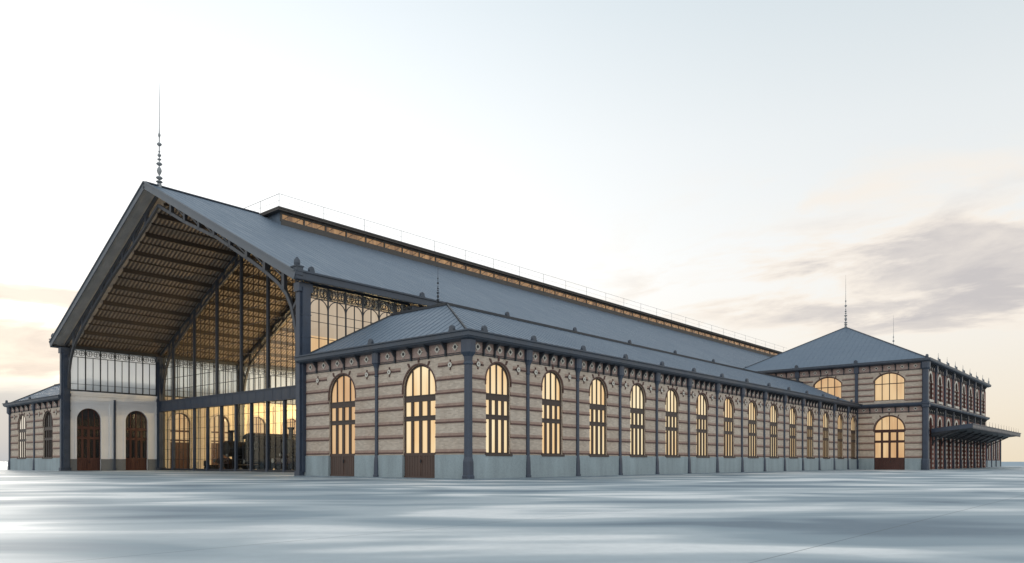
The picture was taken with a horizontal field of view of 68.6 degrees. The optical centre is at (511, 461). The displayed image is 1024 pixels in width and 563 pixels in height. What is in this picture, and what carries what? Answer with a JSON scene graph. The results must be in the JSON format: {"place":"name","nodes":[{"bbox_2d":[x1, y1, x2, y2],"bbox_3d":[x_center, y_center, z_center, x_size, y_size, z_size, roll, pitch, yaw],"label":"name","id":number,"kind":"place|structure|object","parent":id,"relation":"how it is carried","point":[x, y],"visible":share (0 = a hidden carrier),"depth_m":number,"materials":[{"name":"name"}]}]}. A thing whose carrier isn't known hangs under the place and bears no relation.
{"place":"outdoors","nodes":[
{"label":"outdoors","id":0,"kind":"place"},
{"bbox_2d":[204,444,219,468],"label":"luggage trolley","id":1,"kind":"object","parent":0,"point":[214,467],"visible":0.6,"depth_m":85.41,"materials":[{"name":"black metal"}]},
{"bbox_2d":[0,466,1023,562],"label":"plaza","id":2,"kind":"structure","parent":0,"point":[836,516],"depth_m":13.19,"materials":[{"name":"concrete"}]},
{"bbox_2d":[2,383,290,470],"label":"side pavilion","id":3,"kind":"structure","parent":2,"relation":"on","point":[34,431],"depth_m":86.47,"materials":[{"name":"brick"}]},
{"bbox_2d":[17,415,25,458],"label":"window","id":4,"kind":"structure","parent":3,"relation":"in","point":[22,424],"depth_m":89.97,"materials":[{"name":"grey glass"}]},
{"bbox_2d":[42,411,52,458],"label":"window","id":5,"kind":"structure","parent":3,"relation":"in","point":[48,429],"depth_m":84.23,"materials":[{"name":"grey glass"}]},
{"bbox_2d":[49,93,783,475],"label":"train shed","id":6,"kind":"structure","parent":2,"relation":"on","point":[215,317],"depth_m":80.56,"materials":[{"name":"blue metal"}]},
{"bbox_2d":[77,409,99,470],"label":"arched door","id":7,"kind":"structure","parent":6,"relation":"in","point":[88,420],"depth_m":82.42,"materials":[{"name":"brown wood"}]},
{"bbox_2d":[70,345,156,395],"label":"clerestory window","id":8,"kind":"structure","parent":6,"relation":"in","point":[92,369],"depth_m":84.25,"materials":[{"name":"glass"}]},
{"bbox_2d":[126,411,146,469],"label":"arched door","id":9,"kind":"structure","parent":6,"relation":"in","point":[136,421],"depth_m":86.29,"materials":[{"name":"brown wood"}]},
{"bbox_2d":[170,413,189,468],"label":"arched door","id":10,"kind":"structure","parent":6,"relation":"in","point":[177,415],"depth_m":90.34,"materials":[{"name":"yellow"}]},
{"bbox_2d":[164,355,236,397],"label":"clerestory window","id":11,"kind":"structure","parent":6,"relation":"in","point":[229,375],"depth_m":92.01,"materials":[{"name":"glass"}]},
{"bbox_2d":[211,415,228,468],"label":"arched door","id":12,"kind":"structure","parent":6,"relation":"in","point":[214,424],"depth_m":93.60,"materials":[{"name":"yellow"}]},
{"bbox_2d":[249,417,264,433],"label":"window","id":13,"kind":"structure","parent":6,"relation":"in","point":[261,423],"depth_m":98.19,"materials":[{"name":"yellow glass"}]},
{"bbox_2d":[244,364,295,404],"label":"clerestory window","id":14,"kind":"structure","parent":6,"relation":"in","point":[280,379],"depth_m":99.22,"materials":[{"name":"glass"}]},
{"bbox_2d":[287,419,295,434],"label":"window","id":15,"kind":"structure","parent":6,"relation":"in","point":[289,420],"depth_m":101.80,"materials":[{"name":"yellow glass"}]},
{"bbox_2d":[309,283,409,351],"bbox_3d":[-11.014,-10.000,55.342,0.140,5.100,9.250,0,0,41],"label":"clerestory window","id":16,"kind":"structure","parent":6,"relation":"in","point":[331,321],"depth_m":53.80,"materials":[{"name":"glass"}]},
{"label":"railway track","id":17,"kind":"structure","parent":6,"relation":"on","visible":0},
{"bbox_2d":[213,430,276,469],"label":"steam locomotive","id":18,"kind":"object","parent":17,"relation":"on","point":[229,452],"visible":0.34,"depth_m":81.67,"materials":[{"name":"black metal"}]},
{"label":"railway track","id":19,"kind":"structure","parent":6,"relation":"on","visible":0},
{"bbox_2d":[271,427,295,469],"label":"steam locomotive","id":20,"kind":"object","parent":19,"relation":"on","point":[289,453],"visible":0.2,"depth_m":73.96,"materials":[{"name":"black metal"}]},
{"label":"railway track","id":21,"kind":"structure","parent":6,"relation":"on","visible":0},
{"bbox_2d":[242,433,295,469],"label":"railway carriage","id":22,"kind":"object","parent":21,"relation":"on","point":[262,451],"visible":0.27,"depth_m":77.86,"materials":[{"name":"paint"}]},
{"bbox_2d":[270,441,273,450],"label":"window","id":23,"kind":"structure","parent":22,"relation":"in","point":[271,443],"depth_m":77.69,"materials":[{"name":"black glass"}]},
{"bbox_2d":[294,278,862,478],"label":"side wing","id":24,"kind":"structure","parent":2,"relation":"on","point":[448,390],"depth_m":49.09,"materials":[{"name":"brick"}]},
{"bbox_2d":[330,374,354,475],"bbox_3d":[-10.935,-2.334,48.669,2.758,6.629,0.240,0,0,41],"label":"arched door","id":25,"kind":"structure","parent":24,"relation":"in","point":[342,403],"depth_m":48.68,"materials":[{"name":"grey"}]},
{"bbox_2d":[404,365,434,477],"bbox_3d":[-5.348,-2.332,43.847,2.788,6.624,0.240,0,0,41],"label":"arched door","id":26,"kind":"structure","parent":24,"relation":"in","point":[419,454],"depth_m":43.85,"materials":[{"name":"grey"}]},
{"bbox_2d":[485,363,512,455],"bbox_3d":[-0.835,-2.982,43.062,0.340,5.324,2.280,0,0,41],"label":"window","id":27,"kind":"structure","parent":24,"relation":"in","point":[497,382],"depth_m":43.10,"materials":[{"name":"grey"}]},
{"bbox_2d":[541,371,564,456],"bbox_3d":[2.478,-2.982,46.900,0.340,5.324,2.280,0,0,41],"label":"window","id":28,"kind":"structure","parent":24,"relation":"in","point":[551,389],"depth_m":46.94,"materials":[{"name":"grey"}]},
{"bbox_2d":[589,378,608,456],"bbox_3d":[5.791,-2.982,50.738,0.340,5.324,2.280,0,0,41],"label":"window","id":29,"kind":"structure","parent":24,"relation":"in","point":[597,392],"depth_m":50.86,"materials":[{"name":"grey"}]},
{"bbox_2d":[630,384,646,456],"bbox_3d":[9.103,-2.982,54.576,0.340,5.324,2.280,0,0,41],"label":"window","id":30,"kind":"structure","parent":24,"relation":"in","point":[637,396],"depth_m":54.62,"materials":[{"name":"yellow glass"}]},
{"bbox_2d":[665,389,680,457],"bbox_3d":[12.416,-2.982,58.414,0.340,5.324,2.280,0,0,41],"label":"window","id":31,"kind":"structure","parent":24,"relation":"in","point":[671,398],"depth_m":58.47,"materials":[{"name":"yellow glass"}]},
{"bbox_2d":[696,394,709,457],"bbox_3d":[15.729,-2.982,62.252,0.340,5.324,2.280,0,0,41],"label":"window","id":32,"kind":"structure","parent":24,"relation":"in","point":[701,417],"depth_m":62.30,"materials":[{"name":"yellow glass"}]},
{"bbox_2d":[723,398,735,457],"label":"window","id":33,"kind":"structure","parent":24,"relation":"in","point":[728,408],"depth_m":66.42,"materials":[{"name":"yellow glass"}]},
{"bbox_2d":[748,401,758,457],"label":"window","id":34,"kind":"structure","parent":24,"relation":"in","point":[751,410],"depth_m":69.98,"materials":[{"name":"yellow glass"}]},
{"bbox_2d":[769,405,778,457],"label":"window","id":35,"kind":"structure","parent":24,"relation":"in","point":[773,414],"depth_m":74.13,"materials":[{"name":"yellow glass"}]},
{"bbox_2d":[789,407,797,458],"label":"window","id":36,"kind":"structure","parent":24,"relation":"in","point":[792,420],"depth_m":77.96,"materials":[{"name":"yellow glass"}]},
{"bbox_2d":[807,410,814,458],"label":"window","id":37,"kind":"structure","parent":24,"relation":"in","point":[809,416],"depth_m":81.50,"materials":[{"name":"yellow glass"}]},
{"bbox_2d":[823,412,829,458],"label":"window","id":38,"kind":"structure","parent":24,"relation":"in","point":[825,419],"depth_m":85.66,"materials":[{"name":"yellow glass"}]},
{"bbox_2d":[838,415,843,458],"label":"window","id":39,"kind":"structure","parent":24,"relation":"in","point":[840,429],"depth_m":89.42,"materials":[{"name":"yellow glass"}]},
{"bbox_2d":[851,417,856,458],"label":"window","id":40,"kind":"structure","parent":24,"relation":"in","point":[853,440],"depth_m":93.03,"materials":[{"name":"brown glass"}]},
{"bbox_2d":[0,462,1023,465],"bbox_3d":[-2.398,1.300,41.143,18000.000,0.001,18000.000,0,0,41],"label":"sea","id":41,"kind":"structure","parent":0,"point":[1002,463],"depth_m":425.97,"materials":[{"name":"blue liquid"}]},
{"bbox_2d":[0,0,1023,461],"label":"sky","id":42,"kind":"structure","parent":0,"point":[751,168],"materials":[{"name":"white"}]},
{"bbox_2d":[294,469,865,480],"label":"pavement","id":43,"kind":"structure","parent":0,"point":[554,477],"depth_m":47.62,"materials":[{"name":"concrete"}]},
{"bbox_2d":[743,298,1020,469],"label":"head building","id":44,"kind":"structure","parent":0,"point":[916,411],"depth_m":93.74,"materials":[{"name":"brick"}]},
{"bbox_2d":[814,377,840,397],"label":"window","id":45,"kind":"structure","parent":44,"relation":"in","point":[830,385],"depth_m":96.17,"materials":[{"name":"yellow"}]},
{"bbox_2d":[874,416,904,469],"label":"arched door","id":46,"kind":"structure","parent":44,"relation":"in","point":[889,432],"depth_m":91.54,"materials":[{"name":"grey"}]},
{"bbox_2d":[874,373,904,400],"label":"window","id":47,"kind":"structure","parent":44,"relation":"in","point":[888,386],"depth_m":91.54,"materials":[{"name":"yellow"}]},
{"bbox_2d":[929,420,930,468],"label":"arched door","id":48,"kind":"structure","parent":44,"relation":"in","point":[929,420],"depth_m":91.23,"materials":[{"name":"brown wood"}]},
{"bbox_2d":[929,374,931,398],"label":"window","id":49,"kind":"structure","parent":44,"relation":"in","point":[930,380],"depth_m":91.25,"materials":[{"name":"grey glass"}]},
{"bbox_2d":[939,377,940,401],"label":"window","id":50,"kind":"structure","parent":44,"relation":"in","point":[939,377],"depth_m":94.59,"materials":[{"name":"grey glass"}]},
{"bbox_2d":[939,421,940,468],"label":"arched door","id":51,"kind":"structure","parent":44,"relation":"in","point":[939,421],"depth_m":95.26,"materials":[{"name":"wood"}]},
{"bbox_2d":[947,381,948,403],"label":"window","id":52,"kind":"structure","parent":44,"relation":"in","point":[948,381],"depth_m":98.96,"materials":[{"name":"grey glass"}]},
{"bbox_2d":[947,423,948,468],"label":"arched door","id":53,"kind":"structure","parent":44,"relation":"in","point":[947,423],"depth_m":98.96,"materials":[{"name":"wood"}]},
{"bbox_2d":[955,439,956,468],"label":"arched door","id":54,"kind":"structure","parent":44,"relation":"in","point":[955,439],"depth_m":102.85,"materials":[{"name":"metal"}]},
{"bbox_2d":[986,440,1000,466],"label":"annex building","id":55,"kind":"structure","parent":0,"point":[993,455],"depth_m":143.50,"materials":[{"name":"grey brick"}]}
]}

